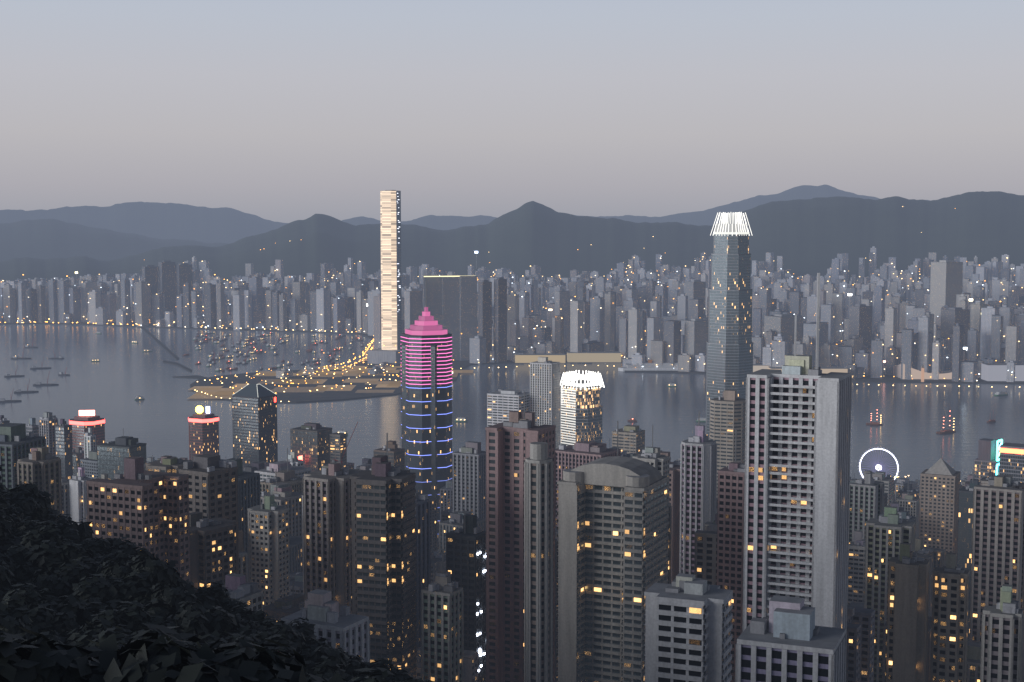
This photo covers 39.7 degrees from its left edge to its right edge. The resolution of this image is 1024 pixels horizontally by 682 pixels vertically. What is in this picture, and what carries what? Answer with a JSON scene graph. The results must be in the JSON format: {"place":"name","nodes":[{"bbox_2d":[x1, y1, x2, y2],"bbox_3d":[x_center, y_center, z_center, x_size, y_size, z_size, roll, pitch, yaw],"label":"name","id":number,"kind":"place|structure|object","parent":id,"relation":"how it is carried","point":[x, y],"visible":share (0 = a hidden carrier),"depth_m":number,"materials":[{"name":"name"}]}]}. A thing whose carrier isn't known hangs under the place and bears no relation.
{"place":"outdoors","nodes":[
{"label":"outdoors","id":0,"kind":"place"},
{"bbox_2d":[61,477,69,521],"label":"tower","id":1,"kind":"structure","parent":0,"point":[65,498],"depth_m":1017.64,"materials":[{"name":"grey glass"}]},
{"bbox_2d":[84,427,95,457],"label":"tower","id":2,"kind":"structure","parent":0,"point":[89,441],"depth_m":1516.33,"materials":[{"name":"grey glass"}]},
{"bbox_2d":[119,541,162,562],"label":"tree","id":3,"kind":"object","parent":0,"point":[144,551],"visible":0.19,"depth_m":289.66,"materials":[{"name":"green plant"}]},
{"bbox_2d":[239,552,247,581],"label":"building","id":4,"kind":"structure","parent":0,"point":[243,563],"depth_m":717.03,"materials":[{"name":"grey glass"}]},
{"bbox_2d":[218,634,284,663],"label":"tree","id":5,"kind":"object","parent":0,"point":[255,639],"visible":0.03,"depth_m":223.37,"materials":[{"name":"green plant"}]},
{"bbox_2d":[238,609,276,625],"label":"tree","id":6,"kind":"object","parent":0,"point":[258,616],"visible":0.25,"depth_m":250.77,"materials":[{"name":"green plant"}]},
{"bbox_2d":[339,660,373,679],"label":"tree","id":7,"kind":"object","parent":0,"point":[352,667],"visible":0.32,"depth_m":228.41,"materials":[{"name":"green plant"}]},
{"bbox_2d":[363,657,398,678],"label":"tree","id":8,"kind":"object","parent":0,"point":[381,664],"visible":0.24,"depth_m":251.83,"materials":[{"name":"green plant"}]},
{"bbox_2d":[0,184,1023,283],"bbox_3d":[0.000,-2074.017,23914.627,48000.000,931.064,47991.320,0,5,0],"label":"mountains","id":9,"kind":"structure","parent":0,"point":[802,230],"depth_m":8272.00,"materials":[{"name":"grey stone"}]},
{"bbox_2d":[0,561,14,585],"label":"tree","id":10,"kind":"object","parent":9,"relation":"on","point":[4,574],"visible":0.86,"depth_m":244.50,"materials":[{"name":"green plant"}]},
{"bbox_2d":[0,614,33,641],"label":"tree","id":11,"kind":"object","parent":9,"relation":"on","point":[12,624],"visible":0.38,"depth_m":216.83,"materials":[{"name":"green plant"}]},
{"bbox_2d":[0,625,39,681],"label":"tree","id":12,"kind":"object","parent":9,"relation":"on","point":[15,666],"visible":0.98,"depth_m":85.52,"materials":[{"name":"green plant"}]},
{"bbox_2d":[0,490,40,517],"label":"tree","id":13,"kind":"object","parent":9,"relation":"on","point":[28,505],"visible":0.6,"depth_m":309.11,"materials":[{"name":"green plant"}]},
{"bbox_2d":[1,583,43,619],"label":"tree","id":14,"kind":"object","parent":9,"relation":"on","point":[14,600],"visible":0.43,"depth_m":229.95,"materials":[{"name":"green plant"}]},
{"bbox_2d":[0,481,53,520],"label":"tree","id":15,"kind":"object","parent":9,"relation":"on","point":[35,491],"visible":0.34,"depth_m":315.13,"materials":[{"name":"green plant"}]},
{"bbox_2d":[14,518,47,536],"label":"tree","id":16,"kind":"object","parent":9,"relation":"on","point":[29,525],"visible":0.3,"depth_m":280.81,"materials":[{"name":"green plant"}]},
{"bbox_2d":[17,521,63,554],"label":"tree","id":17,"kind":"object","parent":9,"relation":"on","point":[34,536],"visible":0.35,"depth_m":269.43,"materials":[{"name":"green plant"}]},
{"bbox_2d":[39,412,57,456],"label":"tower","id":18,"kind":"structure","parent":9,"relation":"on","point":[48,421],"depth_m":1566.34,"materials":[{"name":"grey glass"}]},
{"bbox_2d":[24,538,93,572],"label":"tree","id":19,"kind":"object","parent":9,"relation":"on","point":[53,559],"visible":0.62,"depth_m":260.78,"materials":[{"name":"green plant"}]},
{"bbox_2d":[55,419,72,482],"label":"tower","id":20,"kind":"structure","parent":9,"relation":"on","point":[63,440],"depth_m":1516.90,"materials":[{"name":"grey glass"}]},
{"bbox_2d":[12,626,116,681],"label":"tree","id":21,"kind":"object","parent":9,"relation":"on","point":[59,663],"visible":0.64,"depth_m":88.36,"materials":[{"name":"green plant"}]},
{"bbox_2d":[54,514,94,541],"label":"tree","id":22,"kind":"object","parent":9,"relation":"on","point":[84,528],"visible":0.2,"depth_m":327.81,"materials":[{"name":"green plant"}]},
{"bbox_2d":[69,467,91,524],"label":"tower","id":23,"kind":"structure","parent":9,"relation":"on","point":[78,495],"depth_m":1014.09,"materials":[{"name":"grey concrete"}]},
{"bbox_2d":[69,410,104,449],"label":"high-rise building","id":24,"kind":"structure","parent":9,"relation":"on","point":[83,422],"depth_m":1873.82,"materials":[{"name":"grey glass"}]},
{"bbox_2d":[76,537,112,556],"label":"tree","id":25,"kind":"object","parent":9,"relation":"on","point":[100,547],"visible":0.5,"depth_m":288.58,"materials":[{"name":"green plant"}]},
{"bbox_2d":[76,634,125,666],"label":"tree","id":26,"kind":"object","parent":9,"relation":"on","point":[109,645],"visible":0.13,"depth_m":102.18,"materials":[{"name":"green plant"}]},
{"bbox_2d":[65,617,141,648],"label":"tree","id":27,"kind":"object","parent":9,"relation":"on","point":[79,637],"visible":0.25,"depth_m":218.71,"materials":[{"name":"green plant"}]},
{"bbox_2d":[88,626,132,647],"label":"tree","id":28,"kind":"object","parent":9,"relation":"on","point":[122,638],"visible":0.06,"depth_m":214.53,"materials":[{"name":"green plant"}]},
{"bbox_2d":[97,428,146,479],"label":"tower","id":29,"kind":"structure","parent":9,"relation":"on","point":[111,455],"depth_m":1271.97,"materials":[{"name":"grey glass"}]},
{"bbox_2d":[132,616,166,637],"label":"tree","id":30,"kind":"object","parent":9,"relation":"on","point":[157,620],"visible":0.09,"depth_m":230.04,"materials":[{"name":"green plant"}]},
{"bbox_2d":[124,552,179,586],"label":"tree","id":31,"kind":"object","parent":9,"relation":"on","point":[164,572],"visible":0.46,"depth_m":254.93,"materials":[{"name":"green plant"}]},
{"bbox_2d":[142,581,198,613],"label":"tree","id":32,"kind":"object","parent":9,"relation":"on","point":[172,596],"visible":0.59,"depth_m":244.74,"materials":[{"name":"green plant"}]},
{"bbox_2d":[103,623,260,681],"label":"tree","id":33,"kind":"object","parent":9,"relation":"on","point":[154,657],"visible":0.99,"depth_m":90.42,"materials":[{"name":"green plant"}]},
{"bbox_2d":[163,600,237,639],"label":"tree","id":34,"kind":"object","parent":9,"relation":"on","point":[196,618],"visible":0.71,"depth_m":233.83,"materials":[{"name":"green plant"}]},
{"bbox_2d":[188,405,218,459],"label":"high-rise building","id":35,"kind":"structure","parent":9,"relation":"on","point":[203,433],"depth_m":1871.77,"materials":[{"name":"grey glass"}]},
{"bbox_2d":[194,581,227,607],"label":"tree","id":36,"kind":"object","parent":9,"relation":"on","point":[208,595],"visible":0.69,"depth_m":275.04,"materials":[{"name":"green plant"}]},
{"bbox_2d":[222,573,262,610],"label":"building","id":37,"kind":"structure","parent":9,"relation":"on","point":[238,586],"depth_m":537.27,"materials":[{"name":"grey concrete"}]},
{"bbox_2d":[195,638,306,681],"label":"tree","id":38,"kind":"object","parent":9,"relation":"on","point":[232,655],"visible":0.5,"depth_m":95.86,"materials":[{"name":"green plant"}]},
{"bbox_2d":[232,383,277,468],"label":"office tower","id":39,"kind":"structure","parent":9,"relation":"on","point":[254,415],"depth_m":1773.70,"materials":[{"name":"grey glass"}]},
{"bbox_2d":[247,494,289,606],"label":"tower","id":40,"kind":"structure","parent":9,"relation":"on","point":[268,551],"depth_m":774.79,"materials":[{"name":"grey concrete"}]},
{"bbox_2d":[254,623,298,642],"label":"tree","id":41,"kind":"object","parent":9,"relation":"on","point":[272,632],"visible":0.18,"depth_m":233.08,"materials":[{"name":"green plant"}]},
{"bbox_2d":[255,619,305,653],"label":"tree","id":42,"kind":"object","parent":9,"relation":"on","point":[262,628],"visible":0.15,"depth_m":237.36,"materials":[{"name":"green plant"}]},
{"bbox_2d":[265,634,312,670],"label":"tree","id":43,"kind":"object","parent":9,"relation":"on","point":[292,645],"visible":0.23,"depth_m":224.27,"materials":[{"name":"green plant"}]},
{"bbox_2d":[288,617,332,649],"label":"tree","id":44,"kind":"object","parent":9,"relation":"on","point":[306,629],"visible":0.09,"depth_m":266.53,"materials":[{"name":"green plant"}]},
{"bbox_2d":[290,422,331,471],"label":"tower","id":45,"kind":"structure","parent":9,"relation":"on","point":[310,444],"depth_m":1621.69,"materials":[{"name":"grey glass"}]},
{"bbox_2d":[298,645,348,671],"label":"tree","id":46,"kind":"object","parent":9,"relation":"on","point":[315,654],"visible":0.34,"depth_m":227.38,"materials":[{"name":"green plant"}]},
{"bbox_2d":[281,589,369,661],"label":"building","id":47,"kind":"structure","parent":9,"relation":"on","point":[346,630],"depth_m":436.47,"materials":[{"name":"grey concrete"}]},
{"bbox_2d":[330,433,346,467],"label":"tower","id":48,"kind":"structure","parent":9,"relation":"on","point":[338,442],"depth_m":1618.12,"materials":[{"name":"grey glass"}]},
{"bbox_2d":[17,446,679,515],"bbox_3d":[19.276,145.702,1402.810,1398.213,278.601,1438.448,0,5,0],"label":"buildings","id":49,"kind":"structure","parent":9,"relation":"on","point":[40,467],"depth_m":776.75,"materials":[{"name":"grey concrete"}]},
{"bbox_2d":[239,469,485,552],"bbox_3d":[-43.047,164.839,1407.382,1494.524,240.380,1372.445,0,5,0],"label":"buildings","id":50,"kind":"structure","parent":9,"relation":"on","point":[283,493],"depth_m":974.19,"materials":[{"name":"grey concrete"}]},
{"bbox_2d":[346,667,394,681],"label":"tree","id":51,"kind":"object","parent":9,"relation":"on","point":[382,676],"visible":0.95,"depth_m":156.71,"materials":[{"name":"green plant"}]},
{"bbox_2d":[374,440,404,469],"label":"tower","id":52,"kind":"structure","parent":9,"relation":"on","point":[396,455],"depth_m":1522.27,"materials":[{"name":"grey concrete"}]},
{"bbox_2d":[408,462,430,657],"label":"tower","id":53,"kind":"structure","parent":9,"relation":"on","point":[423,543],"depth_m":735.27,"materials":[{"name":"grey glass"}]},
{"bbox_2d":[401,290,451,541],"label":"skyscraper","id":54,"kind":"structure","parent":9,"relation":"on","point":[426,378],"depth_m":1575.30,"materials":[{"name":"blue glass"}]},
{"bbox_2d":[421,549,463,681],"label":"tower","id":55,"kind":"structure","parent":9,"relation":"on","point":[442,627],"depth_m":574.21,"materials":[{"name":"grey concrete"}]},
{"bbox_2d":[446,510,485,681],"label":"tower","id":56,"kind":"structure","parent":9,"relation":"on","point":[466,556],"depth_m":653.80,"materials":[{"name":"black glass"}]},
{"bbox_2d":[452,441,485,518],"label":"tower","id":57,"kind":"structure","parent":9,"relation":"on","point":[469,476],"depth_m":1116.50,"materials":[{"name":"grey concrete"}]},
{"bbox_2d":[0,423,946,616],"bbox_3d":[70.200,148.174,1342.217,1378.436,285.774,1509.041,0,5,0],"label":"buildings","id":58,"kind":"structure","parent":9,"relation":"on","point":[16,443],"depth_m":963.84,"materials":[{"name":"grey concrete"}]},
{"bbox_2d":[0,246,1015,301],"bbox_3d":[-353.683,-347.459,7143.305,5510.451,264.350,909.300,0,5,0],"label":"distant buildings","id":59,"kind":"structure","parent":9,"relation":"on","point":[637,265],"depth_m":6964.74,"materials":[{"name":"grey concrete"}]},
{"bbox_2d":[487,380,529,426],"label":"tower","id":60,"kind":"structure","parent":9,"relation":"on","point":[501,404],"depth_m":1772.09,"materials":[{"name":"white concrete"}]},
{"bbox_2d":[0,257,1023,303],"bbox_3d":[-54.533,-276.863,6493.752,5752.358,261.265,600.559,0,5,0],"label":"distant buildings","id":61,"kind":"structure","parent":9,"relation":"on","point":[987,271],"depth_m":6511.14,"materials":[{"name":"grey concrete"}]},
{"bbox_2d":[0,275,1023,318],"bbox_3d":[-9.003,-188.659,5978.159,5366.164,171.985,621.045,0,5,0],"label":"distant buildings","id":62,"kind":"structure","parent":9,"relation":"on","point":[113,286],"depth_m":5971.49,"materials":[{"name":"grey concrete"}]},
{"bbox_2d":[485,392,555,681],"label":"tower","id":63,"kind":"structure","parent":9,"relation":"on","point":[509,442],"depth_m":615.09,"materials":[{"name":"brown concrete"}]},
{"bbox_2d":[80,448,980,681],"bbox_3d":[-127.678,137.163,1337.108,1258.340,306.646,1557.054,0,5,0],"label":"buildings","id":64,"kind":"structure","parent":9,"relation":"on","point":[138,504],"depth_m":578.77,"materials":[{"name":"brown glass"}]},
{"bbox_2d":[73,447,994,535],"bbox_3d":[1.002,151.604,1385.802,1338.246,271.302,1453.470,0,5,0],"label":"buildings","id":65,"kind":"structure","parent":9,"relation":"on","point":[78,453],"depth_m":1818.67,"materials":[{"name":"grey glass"}]},
{"bbox_2d":[524,442,552,681],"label":"tower","id":66,"kind":"structure","parent":9,"relation":"on","point":[538,564],"depth_m":529.52,"materials":[{"name":"grey concrete"}]},
{"bbox_2d":[530,357,559,448],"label":"tower","id":67,"kind":"structure","parent":9,"relation":"on","point":[544,389],"depth_m":1767.04,"materials":[{"name":"grey glass"}]},
{"bbox_2d":[145,444,954,681],"bbox_3d":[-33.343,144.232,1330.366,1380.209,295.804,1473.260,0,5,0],"label":"buildings","id":68,"kind":"structure","parent":9,"relation":"on","point":[233,491],"depth_m":650.18,"materials":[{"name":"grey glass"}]},
{"bbox_2d":[189,436,973,681],"bbox_3d":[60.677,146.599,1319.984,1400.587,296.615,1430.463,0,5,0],"label":"buildings","id":69,"kind":"structure","parent":9,"relation":"on","point":[213,549],"depth_m":622.16,"materials":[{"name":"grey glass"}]},
{"bbox_2d":[560,370,603,445],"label":"office tower","id":70,"kind":"structure","parent":9,"relation":"on","point":[581,409],"depth_m":1775.83,"materials":[{"name":"white glass"}]},
{"bbox_2d":[303,462,863,613],"bbox_3d":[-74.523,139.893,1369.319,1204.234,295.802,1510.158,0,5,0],"label":"apartment buildings","id":71,"kind":"structure","parent":9,"relation":"on","point":[327,548],"depth_m":620.58,"materials":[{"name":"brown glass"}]},
{"bbox_2d":[146,457,1023,681],"bbox_3d":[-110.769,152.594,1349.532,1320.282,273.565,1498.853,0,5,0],"label":"buildings","id":72,"kind":"structure","parent":9,"relation":"on","point":[997,562],"depth_m":712.60,"materials":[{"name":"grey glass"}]},
{"bbox_2d":[555,431,620,527],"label":"tower","id":73,"kind":"structure","parent":9,"relation":"on","point":[578,454],"depth_m":1023.65,"materials":[{"name":"grey concrete"}]},
{"bbox_2d":[220,433,967,678],"bbox_3d":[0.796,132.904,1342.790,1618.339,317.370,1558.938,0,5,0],"label":"apartment buildings","id":74,"kind":"structure","parent":9,"relation":"on","point":[383,532],"depth_m":571.27,"materials":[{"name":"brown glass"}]},
{"bbox_2d":[289,470,931,681],"bbox_3d":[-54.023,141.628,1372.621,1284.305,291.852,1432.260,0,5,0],"label":"buildings","id":75,"kind":"structure","parent":9,"relation":"on","point":[866,499],"depth_m":956.39,"materials":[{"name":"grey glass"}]},
{"bbox_2d":[556,456,668,681],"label":"tower","id":76,"kind":"structure","parent":9,"relation":"on","point":[613,537],"depth_m":576.92,"materials":[{"name":"grey concrete"}]},
{"bbox_2d":[612,425,644,454],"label":"building","id":77,"kind":"structure","parent":9,"relation":"on","point":[626,433],"depth_m":1518.73,"materials":[{"name":"grey concrete"}]},
{"bbox_2d":[360,464,918,583],"bbox_3d":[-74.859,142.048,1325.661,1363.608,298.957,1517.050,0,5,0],"label":"buildings","id":78,"kind":"structure","parent":9,"relation":"on","point":[906,488],"depth_m":786.46,"materials":[{"name":"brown concrete"}]},
{"bbox_2d":[633,425,669,499],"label":"tower","id":79,"kind":"structure","parent":9,"relation":"on","point":[656,459],"depth_m":813.48,"materials":[{"name":"grey concrete"}]},
{"bbox_2d":[643,573,732,681],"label":"tower","id":80,"kind":"structure","parent":9,"relation":"on","point":[688,628],"depth_m":391.79,"materials":[{"name":"grey concrete"}]},
{"bbox_2d":[679,411,716,574],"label":"tower","id":81,"kind":"structure","parent":9,"relation":"on","point":[698,470],"depth_m":711.10,"materials":[{"name":"grey concrete"}]},
{"bbox_2d":[710,390,745,498],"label":"tower","id":82,"kind":"structure","parent":9,"relation":"on","point":[727,413],"depth_m":1314.83,"materials":[{"name":"grey concrete"}]},
{"bbox_2d":[706,212,753,439],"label":"skyscraper","id":83,"kind":"structure","parent":9,"relation":"on","point":[729,359],"depth_m":1962.24,"materials":[{"name":"grey glass"}]},
{"bbox_2d":[717,429,744,681],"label":"tower","id":84,"kind":"structure","parent":9,"relation":"on","point":[730,526],"depth_m":651.56,"materials":[{"name":"grey concrete"}]},
{"bbox_2d":[735,595,846,681],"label":"tower","id":85,"kind":"structure","parent":9,"relation":"on","point":[787,640],"depth_m":342.89,"materials":[{"name":"grey concrete"}]},
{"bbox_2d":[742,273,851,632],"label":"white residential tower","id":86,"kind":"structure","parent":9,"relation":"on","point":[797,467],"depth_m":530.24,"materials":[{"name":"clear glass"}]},
{"bbox_2d":[847,530,864,604],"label":"tower","id":87,"kind":"structure","parent":9,"relation":"on","point":[856,564],"depth_m":917.59,"materials":[{"name":"grey concrete"}]},
{"bbox_2d":[863,461,893,505],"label":"tower","id":88,"kind":"structure","parent":9,"relation":"on","point":[888,480],"depth_m":1524.37,"materials":[{"name":"grey concrete"}]},
{"bbox_2d":[864,506,915,681],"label":"tower","id":89,"kind":"structure","parent":9,"relation":"on","point":[889,531],"depth_m":716.62,"materials":[{"name":"grey concrete"}]},
{"bbox_2d":[886,543,929,681],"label":"tower","id":90,"kind":"structure","parent":9,"relation":"on","point":[907,610],"depth_m":573.17,"materials":[{"name":"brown concrete"}]},
{"bbox_2d":[896,480,919,537],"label":"tower","id":91,"kind":"structure","parent":9,"relation":"on","point":[912,504],"depth_m":1421.71,"materials":[{"name":"grey glass"}]},
{"bbox_2d":[919,445,960,566],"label":"tower","id":92,"kind":"structure","parent":9,"relation":"on","point":[939,498],"depth_m":1168.96,"materials":[{"name":"grey concrete"}]},
{"bbox_2d":[930,552,969,681],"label":"tower","id":93,"kind":"structure","parent":9,"relation":"on","point":[950,603],"depth_m":573.27,"materials":[{"name":"grey concrete"}]},
{"bbox_2d":[957,468,978,641],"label":"tower","id":94,"kind":"structure","parent":9,"relation":"on","point":[965,524],"depth_m":1120.34,"materials":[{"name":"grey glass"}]},
{"bbox_2d":[974,438,1002,481],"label":"building","id":95,"kind":"structure","parent":9,"relation":"on","point":[986,461],"depth_m":1520.35,"materials":[{"name":"grey glass"}]},
{"bbox_2d":[980,584,1023,681],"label":"tower","id":96,"kind":"structure","parent":9,"relation":"on","point":[1001,639],"depth_m":461.17,"materials":[{"name":"grey concrete"}]},
{"bbox_2d":[999,442,1023,482],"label":"building","id":97,"kind":"structure","parent":9,"relation":"on","point":[1011,458],"depth_m":1469.28,"materials":[{"name":"grey glass"}]},
{"bbox_2d":[0,324,1023,481],"bbox_3d":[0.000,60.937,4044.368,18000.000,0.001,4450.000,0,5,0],"label":"water","id":98,"kind":"structure","parent":0,"point":[116,379],"depth_m":3181.19,"materials":[{"name":"black liquid"}]},
{"bbox_2d":[182,328,363,371],"bbox_3d":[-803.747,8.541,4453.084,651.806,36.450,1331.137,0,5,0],"label":"boats","id":99,"kind":"object","parent":98,"relation":"on","point":[272,346],"visible":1,"depth_m":4396.39,"materials":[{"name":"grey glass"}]},
{"bbox_2d":[0,319,1023,402],"bbox_3d":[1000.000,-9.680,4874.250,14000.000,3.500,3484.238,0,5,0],"label":"shoreline","id":100,"kind":"structure","parent":0,"point":[226,381],"depth_m":3559.54,"materials":[{"name":"grey concrete"}]},
{"bbox_2d":[367,190,401,364],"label":"skyscraper","id":101,"kind":"structure","parent":100,"relation":"on","point":[389,351],"depth_m":3975.51,"materials":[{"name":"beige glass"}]},
{"bbox_2d":[0,206,1006,476],"bbox_3d":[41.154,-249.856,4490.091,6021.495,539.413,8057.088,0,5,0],"label":"street lights","id":102,"kind":"object","parent":100,"relation":"on","point":[212,392],"visible":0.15,"depth_m":3514.37,"materials":[{"name":"yellow glass"}]},
{"bbox_2d":[0,274,1023,334],"bbox_3d":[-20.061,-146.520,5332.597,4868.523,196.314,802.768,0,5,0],"label":"distant buildings","id":103,"kind":"structure","parent":100,"relation":"on","point":[305,305],"depth_m":5369.31,"materials":[{"name":"grey glass"}]},
{"bbox_2d":[3,258,1022,380],"bbox_3d":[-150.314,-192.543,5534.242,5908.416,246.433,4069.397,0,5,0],"label":"kowloon window lights","id":104,"kind":"object","parent":100,"relation":"on","point":[537,325],"visible":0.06,"depth_m":5308.26,"materials":[{"name":"yellow glass"}]},
{"bbox_2d":[142,260,988,370],"bbox_3d":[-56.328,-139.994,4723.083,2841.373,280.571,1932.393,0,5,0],"label":"distant buildings","id":105,"kind":"structure","parent":100,"relation":"on","point":[452,304],"depth_m":4047.86,"materials":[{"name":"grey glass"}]},
{"bbox_2d":[276,282,1023,381],"bbox_3d":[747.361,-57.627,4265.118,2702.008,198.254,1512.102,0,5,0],"label":"distant buildings","id":106,"kind":"structure","parent":100,"relation":"on","point":[587,322],"depth_m":3993.05,"materials":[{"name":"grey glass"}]},
{"bbox_2d":[515,351,1023,381],"bbox_3d":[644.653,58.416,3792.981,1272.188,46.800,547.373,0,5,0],"label":"waterfront promenade","id":107,"kind":"structure","parent":100,"relation":"on","point":[993,371],"depth_m":3796.85,"materials":[{"name":"grey concrete"}]},
{"bbox_2d":[0,0,1023,222],"label":"sky","id":108,"kind":"structure","parent":0,"point":[284,111],"materials":[{"name":"grey"}]},
{"bbox_2d":[858,447,899,479],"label":"observation wheel","id":109,"kind":"object","parent":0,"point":[877,466],"visible":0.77,"depth_m":2108.05,"materials":[{"name":"white metal"}]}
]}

